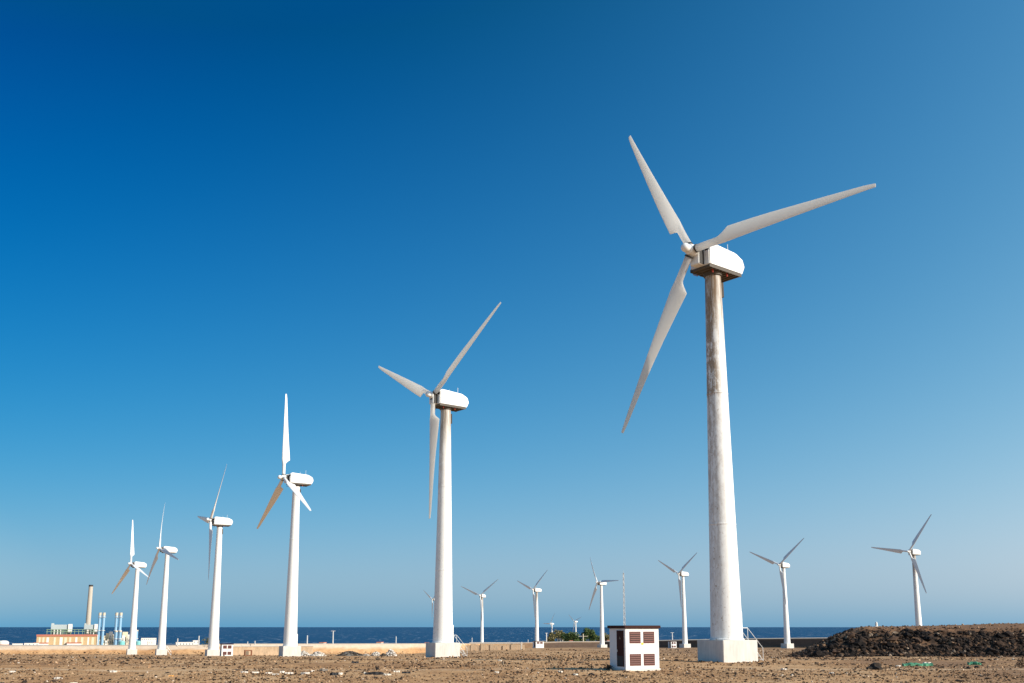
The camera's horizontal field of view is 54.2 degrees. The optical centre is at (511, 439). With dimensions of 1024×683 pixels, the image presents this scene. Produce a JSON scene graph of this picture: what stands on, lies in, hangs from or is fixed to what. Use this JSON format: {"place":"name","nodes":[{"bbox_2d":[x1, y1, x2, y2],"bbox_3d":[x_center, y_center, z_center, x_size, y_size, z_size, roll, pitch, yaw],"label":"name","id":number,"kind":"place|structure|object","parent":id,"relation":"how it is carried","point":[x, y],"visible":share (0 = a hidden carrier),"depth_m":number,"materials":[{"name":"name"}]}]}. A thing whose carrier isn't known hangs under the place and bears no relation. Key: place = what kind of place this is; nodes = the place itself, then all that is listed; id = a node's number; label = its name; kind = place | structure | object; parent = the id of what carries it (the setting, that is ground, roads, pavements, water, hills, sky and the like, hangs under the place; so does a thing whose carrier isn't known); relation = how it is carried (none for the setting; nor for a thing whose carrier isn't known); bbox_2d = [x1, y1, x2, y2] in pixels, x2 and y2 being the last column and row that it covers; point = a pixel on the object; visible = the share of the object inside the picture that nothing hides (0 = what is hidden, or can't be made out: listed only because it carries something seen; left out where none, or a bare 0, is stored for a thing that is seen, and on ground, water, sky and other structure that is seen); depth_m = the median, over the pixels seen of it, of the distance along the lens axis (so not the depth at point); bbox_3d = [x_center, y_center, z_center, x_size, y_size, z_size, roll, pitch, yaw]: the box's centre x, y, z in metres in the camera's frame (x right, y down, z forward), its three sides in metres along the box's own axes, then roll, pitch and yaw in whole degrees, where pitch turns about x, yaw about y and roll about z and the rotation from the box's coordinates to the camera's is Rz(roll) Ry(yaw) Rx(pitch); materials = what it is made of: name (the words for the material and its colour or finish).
{"place":"outdoors","nodes":[
{"label":"outdoors","id":0,"kind":"place"},
{"bbox_2d":[51,623,72,633],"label":"boiler house","id":1,"kind":"structure","parent":0,"point":[68,626],"depth_m":1446.95,"materials":[{"name":"white metal"}]},
{"bbox_2d":[0,627,855,644],"bbox_3d":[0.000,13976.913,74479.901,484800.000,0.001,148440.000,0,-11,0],"label":"sea","id":2,"kind":"structure","parent":0,"point":[23,635],"depth_m":4455.25,"materials":[{"name":"blue liquid"}]},
{"bbox_2d":[0,638,1023,682],"bbox_3d":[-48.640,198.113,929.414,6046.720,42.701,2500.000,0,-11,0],"label":"ground","id":3,"kind":"structure","parent":0,"point":[419,649],"depth_m":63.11,"materials":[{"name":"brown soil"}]},
{"bbox_2d":[0,640,8,644],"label":"storage tank","id":4,"kind":"object","parent":3,"relation":"on","point":[3,642],"visible":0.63,"depth_m":1220.75,"materials":[{"name":"white metal"}]},
{"bbox_2d":[24,643,38,644],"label":"house","id":5,"kind":"structure","parent":3,"relation":"on","point":[31,643],"depth_m":1172.71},
{"bbox_2d":[36,634,97,644],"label":"power hall","id":6,"kind":"structure","parent":3,"relation":"on","point":[66,639],"depth_m":1412.15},
{"bbox_2d":[46,629,97,633],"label":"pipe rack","id":7,"kind":"object","parent":3,"relation":"on","point":[82,631],"visible":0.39,"depth_m":1438.32,"materials":[{"name":"metal"}]},
{"bbox_2d":[86,585,92,633],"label":"chimney","id":8,"kind":"object","parent":3,"relation":"on","point":[89,608],"visible":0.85,"depth_m":1467.63,"materials":[{"name":"concrete"}]},
{"bbox_2d":[84,623,97,640],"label":"boiler house","id":9,"kind":"structure","parent":3,"relation":"on","point":[94,626],"depth_m":1462.67,"materials":[{"name":"white metal"}]},
{"bbox_2d":[96,613,101,644],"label":"exhaust stack","id":10,"kind":"object","parent":3,"relation":"on","point":[99,624],"visible":0.95,"depth_m":1433.44,"materials":[{"name":"blue metal"}]},
{"bbox_2d":[100,613,105,644],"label":"exhaust stack","id":11,"kind":"object","parent":3,"relation":"on","point":[103,627],"visible":0.96,"depth_m":1433.07,"materials":[{"name":"blue metal"}]},
{"bbox_2d":[99,632,128,644],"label":"machine hall","id":12,"kind":"structure","parent":3,"relation":"on","point":[108,638],"depth_m":1440.33,"materials":[{"name":"white metal"}]},
{"bbox_2d":[113,613,117,644],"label":"exhaust stack","id":13,"kind":"object","parent":3,"relation":"on","point":[116,621],"visible":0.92,"depth_m":1434.29,"materials":[{"name":"blue metal"}]},
{"bbox_2d":[114,631,117,644],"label":"exhaust stack","id":14,"kind":"object","parent":3,"relation":"on","point":[115,638],"visible":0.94,"depth_m":1406.99,"materials":[{"name":"blue metal"}]},
{"bbox_2d":[117,613,122,644],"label":"exhaust stack","id":15,"kind":"object","parent":3,"relation":"on","point":[120,621],"visible":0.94,"depth_m":1434.65,"materials":[{"name":"blue metal"}]},
{"bbox_2d":[118,631,121,643],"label":"exhaust stack","id":16,"kind":"object","parent":3,"relation":"on","point":[120,635],"visible":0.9,"depth_m":1407.53,"materials":[{"name":"blue metal"}]},
{"bbox_2d":[112,520,147,654],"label":"wind turbine","id":17,"kind":"object","parent":3,"relation":"on","point":[131,650],"visible":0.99,"depth_m":328.71,"materials":[{"name":"metal"}]},
{"bbox_2d":[140,638,155,644],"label":"house","id":18,"kind":"structure","parent":3,"relation":"on","point":[144,641],"depth_m":1349.29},
{"bbox_2d":[146,505,178,654],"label":"wind turbine","id":19,"kind":"object","parent":3,"relation":"on","point":[161,646],"visible":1,"depth_m":299.67,"materials":[{"name":"metal"}]},
{"bbox_2d":[175,642,193,644],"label":"house","id":20,"kind":"structure","parent":3,"relation":"on","point":[185,643],"depth_m":1075.01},
{"bbox_2d":[198,465,232,655],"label":"wind turbine","id":21,"kind":"object","parent":3,"relation":"on","point":[219,523],"visible":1,"depth_m":227.87,"materials":[{"name":"metal"}]},
{"bbox_2d":[220,643,232,655],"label":"transformer hut","id":22,"kind":"object","parent":3,"relation":"on","point":[226,649],"visible":0.95,"depth_m":208.72,"materials":[{"name":"white paint"}]},
{"bbox_2d":[244,650,251,655],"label":"rusty crate","id":23,"kind":"object","parent":3,"relation":"on","point":[246,652],"visible":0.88,"depth_m":229.27,"materials":[{"name":"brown wood"}]},
{"bbox_2d":[219,645,313,654],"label":"block wall","id":24,"kind":"structure","parent":3,"relation":"on","point":[262,650],"depth_m":292.85,"materials":[{"name":"beige concrete"}]},
{"bbox_2d":[256,394,312,656],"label":"wind turbine","id":25,"kind":"object","parent":3,"relation":"on","point":[294,482],"visible":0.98,"depth_m":172.15,"materials":[{"name":"metal"}]},
{"bbox_2d":[301,650,309,655],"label":"rubble heap","id":26,"kind":"object","parent":3,"relation":"on","point":[304,653],"visible":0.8,"depth_m":200.11,"materials":[{"name":"stone"}]},
{"bbox_2d":[310,651,325,655],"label":"rubble heap","id":27,"kind":"object","parent":3,"relation":"on","point":[317,653],"visible":0.98,"depth_m":206.76,"materials":[{"name":"stone"}]},
{"bbox_2d":[336,651,362,655],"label":"scrub heap","id":28,"kind":"object","parent":3,"relation":"on","point":[349,653],"visible":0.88,"depth_m":177.19,"materials":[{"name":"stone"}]},
{"bbox_2d":[365,672,383,674],"bbox_3d":[-7.042,11.995,51.300,0.915,0.206,0.366,0,-11,0],"label":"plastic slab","id":29,"kind":"object","parent":3,"relation":"on","point":[375,673],"depth_m":51.17,"materials":[{"name":"grey plastic"}]},
{"bbox_2d":[370,651,379,655],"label":"rubble heap","id":30,"kind":"object","parent":3,"relation":"on","point":[375,653],"visible":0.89,"depth_m":195.22,"materials":[{"name":"stone"}]},
{"bbox_2d":[386,649,396,655],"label":"rubble heap","id":31,"kind":"object","parent":3,"relation":"on","point":[390,652],"visible":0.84,"depth_m":195.23,"materials":[{"name":"stone"}]},
{"bbox_2d":[378,302,500,656],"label":"wind turbine","id":32,"kind":"object","parent":3,"relation":"on","point":[446,403],"visible":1,"depth_m":116.97,"materials":[{"name":"metal"}]},
{"bbox_2d":[461,579,497,641],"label":"wind turbine","id":33,"kind":"object","parent":3,"relation":"on","point":[482,596],"visible":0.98,"depth_m":590.27,"materials":[{"name":"paint"}]},
{"bbox_2d":[465,642,523,650],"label":"ruined wall","id":34,"kind":"structure","parent":3,"relation":"on","point":[475,646],"depth_m":293.43,"materials":[{"name":"beige concrete"}]},
{"bbox_2d":[518,571,546,640],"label":"wind turbine","id":35,"kind":"object","parent":3,"relation":"on","point":[535,596],"visible":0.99,"depth_m":522.33,"materials":[{"name":"metal"}]},
{"bbox_2d":[533,641,543,647],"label":"transformer hut","id":36,"kind":"object","parent":3,"relation":"on","point":[538,644],"visible":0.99,"depth_m":418.16,"materials":[{"name":"white paint"}]},
{"bbox_2d":[543,613,554,631],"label":"wind turbine","id":37,"kind":"object","parent":3,"relation":"on","point":[551,624],"visible":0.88,"depth_m":1230.14,"materials":[{"name":"paint"}]},
{"bbox_2d":[544,632,555,641],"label":"tree","id":38,"kind":"object","parent":3,"relation":"on","point":[552,637],"visible":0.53,"depth_m":720.16,"materials":[{"name":"green plant"}]},
{"bbox_2d":[553,629,565,640],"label":"tree","id":39,"kind":"object","parent":3,"relation":"on","point":[558,633],"visible":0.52,"depth_m":744.32,"materials":[{"name":"green plant"}]},
{"bbox_2d":[561,633,571,640],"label":"tree","id":40,"kind":"object","parent":3,"relation":"on","point":[564,635],"visible":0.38,"depth_m":735.06,"materials":[{"name":"green plant"}]},
{"bbox_2d":[565,632,579,640],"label":"tree","id":41,"kind":"object","parent":3,"relation":"on","point":[573,636],"visible":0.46,"depth_m":713.82,"materials":[{"name":"green plant"}]},
{"bbox_2d":[569,615,580,633],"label":"wind turbine","id":42,"kind":"object","parent":3,"relation":"on","point":[575,621],"visible":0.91,"depth_m":1303.93,"materials":[{"name":"paint"}]},
{"bbox_2d":[580,627,593,640],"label":"tree","id":43,"kind":"object","parent":3,"relation":"on","point":[587,631],"visible":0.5,"depth_m":735.70,"materials":[{"name":"green plant"}]},
{"bbox_2d":[588,632,596,640],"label":"tree","id":44,"kind":"object","parent":3,"relation":"on","point":[593,636],"visible":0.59,"depth_m":718.72,"materials":[{"name":"green plant"}]},
{"bbox_2d":[589,559,618,647],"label":"wind turbine","id":45,"kind":"object","parent":3,"relation":"on","point":[602,644],"visible":1,"depth_m":484.77,"materials":[{"name":"metal"}]},
{"bbox_2d":[604,633,609,640],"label":"tree","id":46,"kind":"object","parent":3,"relation":"on","point":[606,637],"visible":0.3,"depth_m":729.32,"materials":[{"name":"green plant"}]},
{"bbox_2d":[604,664,612,669],"bbox_3d":[5.427,12.773,56.104,0.500,0.411,0.528,3,-11,-18],"label":"shrub","id":47,"kind":"object","parent":3,"relation":"on","point":[608,667],"visible":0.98,"depth_m":56.07,"materials":[{"name":"black plant"}]},
{"bbox_2d":[623,571,625,624],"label":"lattice mast","id":48,"kind":"object","parent":3,"relation":"on","point":[624,619],"visible":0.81,"depth_m":458.96,"materials":[{"name":"metal"}]},
{"bbox_2d":[607,625,660,670],"bbox_3d":[6.890,11.837,56.360,2.394,2.688,1.843,5,-12,-26],"label":"transformer hut","id":49,"kind":"object","parent":3,"relation":"on","point":[634,647],"visible":0.94,"depth_m":55.67,"materials":[{"name":"white paint"}]},
{"bbox_2d":[616,630,623,666],"bbox_3d":[6.003,11.599,55.579,0.076,1.957,0.703,5,-12,-26],"label":"door","id":50,"kind":"structure","parent":49,"relation":"in","point":[620,633],"depth_m":55.56,"materials":[{"name":"brown paint"}]},
{"bbox_2d":[668,641,676,647],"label":"transformer hut","id":51,"kind":"object","parent":3,"relation":"on","point":[672,644],"visible":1,"depth_m":391.17,"materials":[{"name":"white paint"}]},
{"bbox_2d":[658,553,696,647],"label":"wind turbine","id":52,"kind":"object","parent":3,"relation":"on","point":[684,644],"visible":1,"depth_m":436.59,"materials":[{"name":"metal"}]},
{"bbox_2d":[621,135,875,662],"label":"wind turbine","id":53,"kind":"object","parent":3,"relation":"on","point":[713,263],"visible":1,"depth_m":73.87,"materials":[{"name":"metal"}]},
{"bbox_2d":[750,538,803,647],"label":"wind turbine","id":54,"kind":"object","parent":3,"relation":"on","point":[786,643],"visible":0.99,"depth_m":375.11,"materials":[{"name":"metal"}]},
{"bbox_2d":[866,663,882,669],"bbox_3d":[20.686,13.021,57.108,0.869,0.576,1.070,-3,-11,14],"label":"lava stone","id":55,"kind":"object","parent":3,"relation":"on","point":[874,666],"visible":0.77,"depth_m":56.86,"materials":[{"name":"grey stone"}]},
{"bbox_2d":[871,514,931,625],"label":"wind turbine","id":56,"kind":"object","parent":3,"relation":"on","point":[912,553],"visible":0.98,"depth_m":333.54,"materials":[{"name":"metal"}]},
{"bbox_2d":[793,623,1023,656],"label":"mound","id":57,"kind":"object","parent":3,"relation":"on","point":[1001,627],"visible":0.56,"depth_m":101.58,"materials":[{"name":"black stone"}]},
{"bbox_2d":[787,623,1023,657],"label":"mound rubble","id":58,"kind":"object","parent":57,"relation":"on","point":[999,645],"visible":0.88,"depth_m":98.66,"materials":[{"name":"stone"}]},
{"bbox_2d":[902,662,932,665],"bbox_3d":[25.506,14.140,62.826,1.930,0.304,0.406,1,-11,-8],"label":"green netting","id":59,"kind":"object","parent":3,"relation":"on","point":[918,664],"visible":0.65,"depth_m":62.73,"materials":[{"name":"green plastic"}]},
{"bbox_2d":[967,661,981,664],"bbox_3d":[29.269,14.185,63.339,0.973,0.301,0.435,2,-11,-10],"label":"green netting","id":60,"kind":"object","parent":3,"relation":"on","point":[974,663],"visible":0.75,"depth_m":63.30,"materials":[{"name":"green plastic"}]},
{"bbox_2d":[1015,657,1023,666],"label":"shrub","id":61,"kind":"object","parent":3,"relation":"on","point":[1019,664],"visible":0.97,"depth_m":60.52,"materials":[{"name":"brown plant"}]},
{"bbox_2d":[0,0,1023,626],"label":"sky","id":62,"kind":"structure","parent":0,"point":[213,212],"materials":[{"name":"blue"}]}
]}

